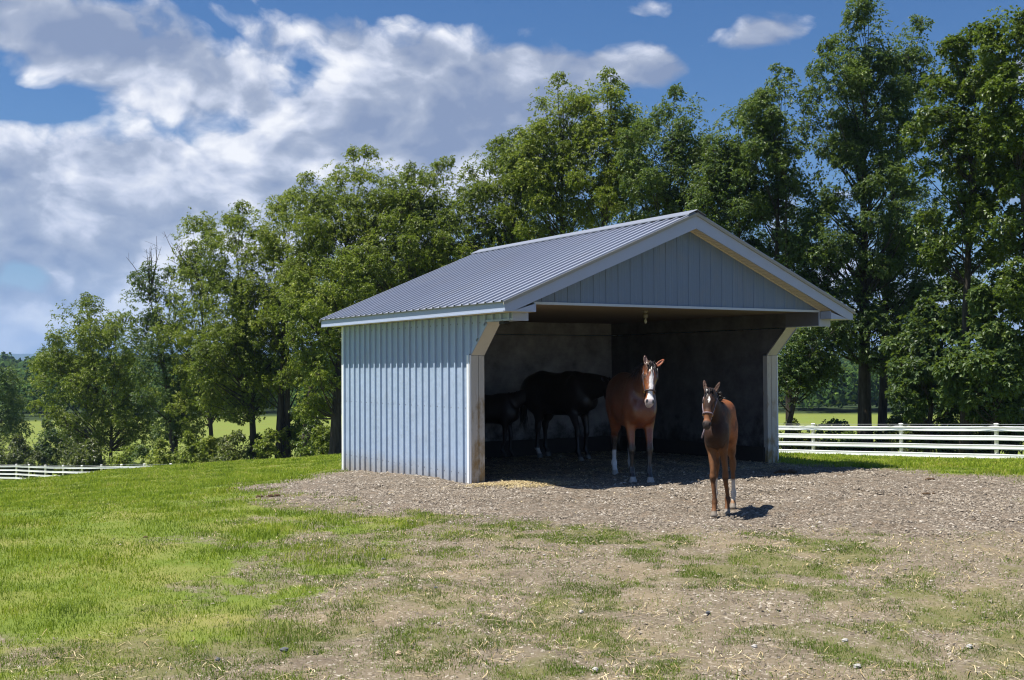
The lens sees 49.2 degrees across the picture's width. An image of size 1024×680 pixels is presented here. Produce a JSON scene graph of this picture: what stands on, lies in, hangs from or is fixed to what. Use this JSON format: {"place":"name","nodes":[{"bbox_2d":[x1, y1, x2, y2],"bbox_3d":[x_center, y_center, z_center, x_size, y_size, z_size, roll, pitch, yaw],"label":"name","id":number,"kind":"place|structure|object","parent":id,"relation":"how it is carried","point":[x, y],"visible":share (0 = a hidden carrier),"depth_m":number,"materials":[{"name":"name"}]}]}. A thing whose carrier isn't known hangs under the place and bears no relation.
{"place":"outdoors","nodes":[
{"label":"outdoors","id":0,"kind":"place"},
{"bbox_2d":[0,344,980,360],"bbox_3d":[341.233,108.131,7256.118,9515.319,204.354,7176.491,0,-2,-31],"label":"hills","id":1,"kind":"structure","parent":0,"point":[18,356],"depth_m":6904.47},
{"bbox_2d":[0,402,1023,679],"bbox_3d":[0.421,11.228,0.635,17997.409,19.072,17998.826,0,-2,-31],"label":"ground","id":2,"kind":"structure","parent":0,"point":[662,622],"depth_m":9.18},
{"bbox_2d":[0,447,25,475],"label":"shrub","id":3,"kind":"object","parent":2,"relation":"on","point":[5,465],"visible":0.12,"depth_m":91.79,"materials":[{"name":"green plant"}]},
{"bbox_2d":[0,365,34,444],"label":"tree","id":4,"kind":"object","parent":2,"relation":"on","point":[11,422],"visible":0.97,"depth_m":95.62,"materials":[{"name":"green plant"}]},
{"bbox_2d":[0,432,36,476],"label":"shrub","id":5,"kind":"object","parent":2,"relation":"on","point":[20,439],"visible":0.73,"depth_m":89.08,"materials":[{"name":"green plant"}]},
{"bbox_2d":[6,448,59,477],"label":"shrub","id":6,"kind":"object","parent":2,"relation":"on","point":[37,454],"visible":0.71,"depth_m":88.95,"materials":[{"name":"green plant"}]},
{"bbox_2d":[30,418,69,476],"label":"shrub","id":7,"kind":"object","parent":2,"relation":"on","point":[50,433],"visible":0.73,"depth_m":89.56,"materials":[{"name":"green plant"}]},
{"bbox_2d":[47,415,95,455],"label":"shrub","id":8,"kind":"object","parent":2,"relation":"on","point":[85,428],"visible":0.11,"depth_m":93.61,"materials":[{"name":"green plant"}]},
{"bbox_2d":[51,431,97,474],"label":"shrub","id":9,"kind":"object","parent":2,"relation":"on","point":[69,452],"visible":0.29,"depth_m":87.60,"materials":[{"name":"green plant"}]},
{"bbox_2d":[25,291,142,459],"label":"tree","id":10,"kind":"object","parent":2,"relation":"on","point":[54,356],"visible":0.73,"depth_m":70.70,"materials":[{"name":"green plant"}]},
{"bbox_2d":[0,463,171,479],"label":"board fence","id":11,"kind":"object","parent":2,"relation":"on","point":[101,467],"visible":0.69,"depth_m":70.87,"materials":[{"name":"white wood"}]},
{"bbox_2d":[66,437,111,474],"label":"shrub","id":12,"kind":"object","parent":2,"relation":"on","point":[86,460],"visible":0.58,"depth_m":67.56,"materials":[{"name":"green plant"}]},
{"bbox_2d":[72,309,167,462],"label":"tree","id":13,"kind":"object","parent":2,"relation":"on","point":[119,413],"visible":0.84,"depth_m":69.33,"materials":[{"name":"green plant"}]},
{"bbox_2d":[105,444,139,469],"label":"shrub","id":14,"kind":"object","parent":2,"relation":"on","point":[128,452],"visible":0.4,"depth_m":63.74,"materials":[{"name":"green plant"}]},
{"bbox_2d":[123,444,154,468],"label":"shrub","id":15,"kind":"object","parent":2,"relation":"on","point":[143,449],"visible":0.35,"depth_m":61.51,"materials":[{"name":"green plant"}]},
{"bbox_2d":[143,438,176,465],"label":"shrub","id":16,"kind":"object","parent":2,"relation":"on","point":[160,458],"visible":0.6,"depth_m":59.97,"materials":[{"name":"green plant"}]},
{"bbox_2d":[114,236,217,463],"bbox_3d":[-19.581,1.315,63.929,5.852,14.614,4.909,0,-2,-31],"label":"tree","id":17,"kind":"object","parent":2,"relation":"on","point":[172,436],"visible":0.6,"depth_m":63.59,"materials":[{"name":"green plant"}]},
{"bbox_2d":[171,430,212,463],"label":"shrub","id":18,"kind":"object","parent":2,"relation":"on","point":[193,451],"visible":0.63,"depth_m":57.90,"materials":[{"name":"green plant"}]},
{"bbox_2d":[147,207,245,455],"bbox_3d":[-17.188,0.394,61.647,6.037,15.700,6.127,0,-2,-31],"label":"tree","id":19,"kind":"object","parent":2,"relation":"on","point":[187,270],"visible":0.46,"depth_m":61.47,"materials":[{"name":"green plant"}]},
{"bbox_2d":[193,435,222,462],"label":"shrub","id":20,"kind":"object","parent":2,"relation":"on","point":[210,443],"visible":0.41,"depth_m":59.52,"materials":[{"name":"green plant"}]},
{"bbox_2d":[209,429,249,461],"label":"shrub","id":21,"kind":"object","parent":2,"relation":"on","point":[234,454],"visible":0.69,"depth_m":55.63,"materials":[{"name":"green plant"}]},
{"bbox_2d":[183,199,308,459],"bbox_3d":[-13.741,0.095,57.803,6.204,14.795,6.910,0,-1,1],"label":"tree","id":22,"kind":"object","parent":2,"relation":"on","point":[241,360],"visible":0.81,"depth_m":57.15,"materials":[{"name":"green plant"}]},
{"bbox_2d":[242,432,271,459],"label":"shrub","id":23,"kind":"object","parent":2,"relation":"on","point":[249,451],"visible":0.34,"depth_m":57.86,"materials":[{"name":"green plant"}]},
{"bbox_2d":[256,494,279,497],"bbox_3d":[-3.321,2.134,15.245,0.360,0.056,0.122,0,-2,-31],"label":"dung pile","id":24,"kind":"object","parent":2,"relation":"on","point":[271,495],"visible":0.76,"depth_m":15.23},
{"bbox_2d":[252,427,285,459],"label":"shrub","id":25,"kind":"object","parent":2,"relation":"on","point":[269,440],"visible":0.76,"depth_m":54.88,"materials":[{"name":"green plant"}]},
{"bbox_2d":[223,189,333,457],"bbox_3d":[-11.548,-0.223,56.742,5.292,14.804,6.423,-1,-1,24],"label":"tree","id":26,"kind":"object","parent":2,"relation":"on","point":[283,407],"visible":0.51,"depth_m":56.34,"materials":[{"name":"green plant"}]},
{"bbox_2d":[278,409,318,457],"bbox_3d":[-10.806,5.290,57.031,2.199,3.616,1.952,0,-1,-1],"label":"shrub","id":27,"kind":"object","parent":2,"relation":"on","point":[295,429],"visible":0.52,"depth_m":56.57,"materials":[{"name":"green plant"}]},
{"bbox_2d":[289,411,328,456],"bbox_3d":[-9.798,4.930,53.810,1.742,3.223,2.067,-1,-1,25],"label":"shrub","id":28,"kind":"object","parent":2,"relation":"on","point":[304,451],"visible":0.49,"depth_m":53.77,"materials":[{"name":"green plant"}]},
{"bbox_2d":[308,425,329,455],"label":"shrub","id":29,"kind":"object","parent":2,"relation":"on","point":[322,441],"visible":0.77,"depth_m":51.86,"materials":[{"name":"green plant"}]},
{"bbox_2d":[270,245,376,454],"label":"tree","id":30,"kind":"object","parent":2,"relation":"on","point":[337,299],"visible":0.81,"depth_m":47.85,"materials":[{"name":"green plant"}]},
{"bbox_2d":[261,144,440,455],"bbox_3d":[-7.629,-1.427,55.071,9.144,16.348,7.379,0,-2,-31],"label":"tree","id":31,"kind":"object","parent":2,"relation":"on","point":[327,232],"visible":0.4,"depth_m":54.01,"materials":[{"name":"green plant"}]},
{"bbox_2d":[336,155,484,299],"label":"tree","id":32,"kind":"object","parent":2,"relation":"on","point":[414,230],"visible":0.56,"depth_m":52.05,"materials":[{"name":"green plant"}]},
{"bbox_2d":[424,125,566,274],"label":"tree","id":33,"kind":"object","parent":2,"relation":"on","point":[486,192],"visible":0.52,"depth_m":51.22,"materials":[{"name":"green plant"}]},
{"bbox_2d":[484,389,525,456],"bbox_3d":[-0.164,1.582,21.637,1.784,1.352,0.459,-1,-1,13],"label":"foal","id":34,"kind":"object","parent":2,"relation":"on","point":[502,409],"visible":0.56,"depth_m":21.50},
{"bbox_2d":[0,349,1023,412],"bbox_3d":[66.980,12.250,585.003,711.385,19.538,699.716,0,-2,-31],"label":"woodland","id":35,"kind":"object","parent":2,"relation":"on","point":[846,393],"visible":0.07,"depth_m":206.21,"materials":[{"name":"green plant"}]},
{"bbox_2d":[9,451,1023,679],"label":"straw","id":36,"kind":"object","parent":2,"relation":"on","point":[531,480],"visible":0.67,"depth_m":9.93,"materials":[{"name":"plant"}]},
{"bbox_2d":[492,71,618,244],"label":"tree","id":37,"kind":"object","parent":2,"relation":"on","point":[540,181],"visible":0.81,"depth_m":49.33,"materials":[{"name":"green plant"}]},
{"bbox_2d":[518,371,611,460],"bbox_3d":[1.085,1.406,21.053,0.678,1.662,2.690,1,-2,-45],"label":"horse","id":38,"kind":"object","parent":2,"relation":"on","point":[573,395],"visible":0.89,"depth_m":20.97},
{"bbox_2d":[319,209,854,485],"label":"horse shed","id":39,"kind":"structure","parent":2,"relation":"on","point":[430,359],"depth_m":19.13,"materials":[{"name":"metal"}]},
{"bbox_2d":[643,311,647,323],"bbox_3d":[2.192,-0.376,18.353,0.090,0.212,0.088,0,-2,-31],"label":"ceiling lamp","id":40,"kind":"object","parent":39,"relation":"hanging from","point":[645,315],"visible":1,"depth_m":18.34,"materials":[{"name":"metal"}]},
{"bbox_2d":[557,65,661,229],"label":"tree","id":41,"kind":"object","parent":2,"relation":"on","point":[591,125],"visible":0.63,"depth_m":48.40,"materials":[{"name":"green plant"}]},
{"bbox_2d":[605,355,663,482],"bbox_3d":[1.872,1.192,17.200,0.607,1.900,2.385,0,-1,-8],"label":"horse","id":42,"kind":"object","parent":2,"relation":"on","point":[631,404],"visible":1,"depth_m":16.71},
{"bbox_2d":[605,82,737,224],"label":"tree","id":43,"kind":"object","parent":2,"relation":"on","point":[676,155],"visible":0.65,"depth_m":46.28,"materials":[{"name":"green plant"}]},
{"bbox_2d":[701,380,737,516],"bbox_3d":[2.452,1.258,13.238,0.344,1.575,1.412,-1,-1,20],"label":"foal","id":44,"kind":"object","parent":2,"relation":"on","point":[720,427],"visible":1,"depth_m":12.96,"materials":[{"name":"brown fur"}]},
{"bbox_2d":[676,102,795,259],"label":"tree","id":45,"kind":"object","parent":2,"relation":"on","point":[711,188],"visible":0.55,"depth_m":44.14,"materials":[{"name":"green plant"}]},
{"bbox_2d":[727,62,844,425],"bbox_3d":[10.398,-2.918,44.246,5.247,16.081,4.573,0,-2,-31],"label":"tree","id":46,"kind":"object","parent":2,"relation":"on","point":[766,141],"visible":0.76,"depth_m":43.45,"materials":[{"name":"green plant"}]},
{"bbox_2d":[774,469,797,473],"bbox_3d":[4.392,2.123,17.955,0.454,0.081,0.224,0,-1,-17],"label":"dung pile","id":47,"kind":"object","parent":2,"relation":"on","point":[790,471],"visible":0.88,"depth_m":17.88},
{"bbox_2d":[779,418,811,449],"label":"shrub","id":48,"kind":"object","parent":2,"relation":"on","point":[794,423],"visible":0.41,"depth_m":41.66,"materials":[{"name":"green plant"}]},
{"bbox_2d":[802,432,840,450],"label":"shrub","id":49,"kind":"object","parent":2,"relation":"on","point":[824,447],"visible":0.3,"depth_m":41.86,"materials":[{"name":"green plant"}]},
{"bbox_2d":[778,291,867,448],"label":"tree","id":50,"kind":"object","parent":2,"relation":"on","point":[813,367],"visible":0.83,"depth_m":40.69,"materials":[{"name":"green plant"}]},
{"bbox_2d":[807,416,849,441],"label":"shrub","id":51,"kind":"object","parent":2,"relation":"on","point":[836,422],"visible":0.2,"depth_m":45.80,"materials":[{"name":"green plant"}]},
{"bbox_2d":[825,431,861,450],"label":"shrub","id":52,"kind":"object","parent":2,"relation":"on","point":[849,441],"visible":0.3,"depth_m":42.62,"materials":[{"name":"green plant"}]},
{"bbox_2d":[784,0,928,450],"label":"tree","id":53,"kind":"object","parent":2,"relation":"on","point":[856,140],"visible":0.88,"depth_m":42.46,"materials":[{"name":"green plant"}]},
{"bbox_2d":[872,415,909,451],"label":"shrub","id":54,"kind":"object","parent":2,"relation":"on","point":[897,420],"visible":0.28,"depth_m":42.96,"materials":[{"name":"green plant"}]},
{"bbox_2d":[876,403,920,451],"bbox_3d":[16.440,4.143,47.115,2.118,3.040,2.295,0,-1,2],"label":"shrub","id":55,"kind":"object","parent":2,"relation":"on","point":[895,412],"visible":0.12,"depth_m":46.76,"materials":[{"name":"green plant"}]},
{"bbox_2d":[778,423,1023,458],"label":"board fence","id":56,"kind":"object","parent":2,"relation":"on","point":[996,437],"visible":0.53,"depth_m":35.16,"materials":[{"name":"white wood"}]},
{"bbox_2d":[848,14,957,451],"bbox_3d":[15.954,-3.891,45.021,4.918,18.471,5.164,0,-2,-31],"label":"tree","id":57,"kind":"object","parent":2,"relation":"on","point":[911,57],"visible":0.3,"depth_m":44.63,"materials":[{"name":"green plant"}]},
{"bbox_2d":[888,418,936,451],"bbox_3d":[14.888,3.767,40.935,1.830,2.102,1.913,0,-2,-31],"label":"shrub","id":58,"kind":"object","parent":2,"relation":"on","point":[913,433],"visible":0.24,"depth_m":40.81,"materials":[{"name":"green plant"}]},
{"bbox_2d":[903,402,957,452],"bbox_3d":[16.208,3.636,42.873,2.276,2.887,1.900,-1,-2,29],"label":"shrub","id":59,"kind":"object","parent":2,"relation":"on","point":[926,415],"visible":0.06,"depth_m":42.75,"materials":[{"name":"green plant"}]},
{"bbox_2d":[878,271,986,452],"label":"tree","id":60,"kind":"object","parent":2,"relation":"on","point":[914,376],"visible":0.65,"depth_m":39.70,"materials":[{"name":"green plant"}]},
{"bbox_2d":[922,414,958,452],"bbox_3d":[15.479,3.659,40.032,1.646,2.044,1.608,0,-2,-31],"label":"shrub","id":61,"kind":"object","parent":2,"relation":"on","point":[948,420],"visible":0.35,"depth_m":39.96,"materials":[{"name":"green plant"}]},
{"bbox_2d":[897,21,1021,453],"bbox_3d":[15.513,-3.205,38.017,5.420,15.250,4.095,0,-2,-31],"label":"tree","id":62,"kind":"object","parent":2,"relation":"on","point":[960,135],"visible":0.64,"depth_m":37.59,"materials":[{"name":"green plant"}]},
{"bbox_2d":[941,405,984,452],"bbox_3d":[16.908,3.525,41.978,2.092,2.844,1.927,0,-1,1],"label":"shrub","id":63,"kind":"object","parent":2,"relation":"on","point":[972,432],"visible":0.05,"depth_m":41.72,"materials":[{"name":"green plant"}]},
{"bbox_2d":[931,282,1023,453],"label":"tree","id":64,"kind":"object","parent":2,"relation":"on","point":[992,368],"visible":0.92,"depth_m":36.37,"materials":[{"name":"green plant"}]},
{"bbox_2d":[950,417,1010,453],"bbox_3d":[16.344,3.473,38.948,2.076,2.168,1.793,-1,-1,8],"label":"shrub","id":65,"kind":"object","parent":2,"relation":"on","point":[981,451],"visible":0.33,"depth_m":38.64,"materials":[{"name":"green plant"}]},
{"bbox_2d":[956,5,1023,321],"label":"tree","id":66,"kind":"object","parent":2,"relation":"on","point":[1001,69],"visible":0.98,"depth_m":35.69,"materials":[{"name":"green plant"}]},
{"bbox_2d":[977,411,1022,453],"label":"shrub","id":67,"kind":"object","parent":2,"relation":"on","point":[1006,432],"visible":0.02,"depth_m":41.73,"materials":[{"name":"green plant"}]},
{"bbox_2d":[989,410,1023,454],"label":"shrub","id":68,"kind":"object","parent":2,"relation":"on","point":[1014,452],"visible":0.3,"depth_m":37.90,"materials":[{"name":"green plant"}]},
{"bbox_2d":[0,451,1023,679],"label":"lawn grass","id":69,"kind":"structure","parent":0,"point":[138,482],"depth_m":12.02,"materials":[{"name":"green plant"}]},
{"bbox_2d":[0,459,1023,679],"bbox_3d":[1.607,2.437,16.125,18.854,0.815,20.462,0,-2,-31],"label":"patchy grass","id":70,"kind":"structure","parent":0,"point":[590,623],"depth_m":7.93,"materials":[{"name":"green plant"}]},
{"bbox_2d":[0,451,1023,679],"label":"gravel","id":71,"kind":"structure","parent":0,"point":[437,508],"depth_m":13.86,"materials":[{"name":"grey gravel"}]},
{"bbox_2d":[0,0,1023,353],"label":"sky","id":72,"kind":"structure","parent":0,"point":[118,118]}
]}

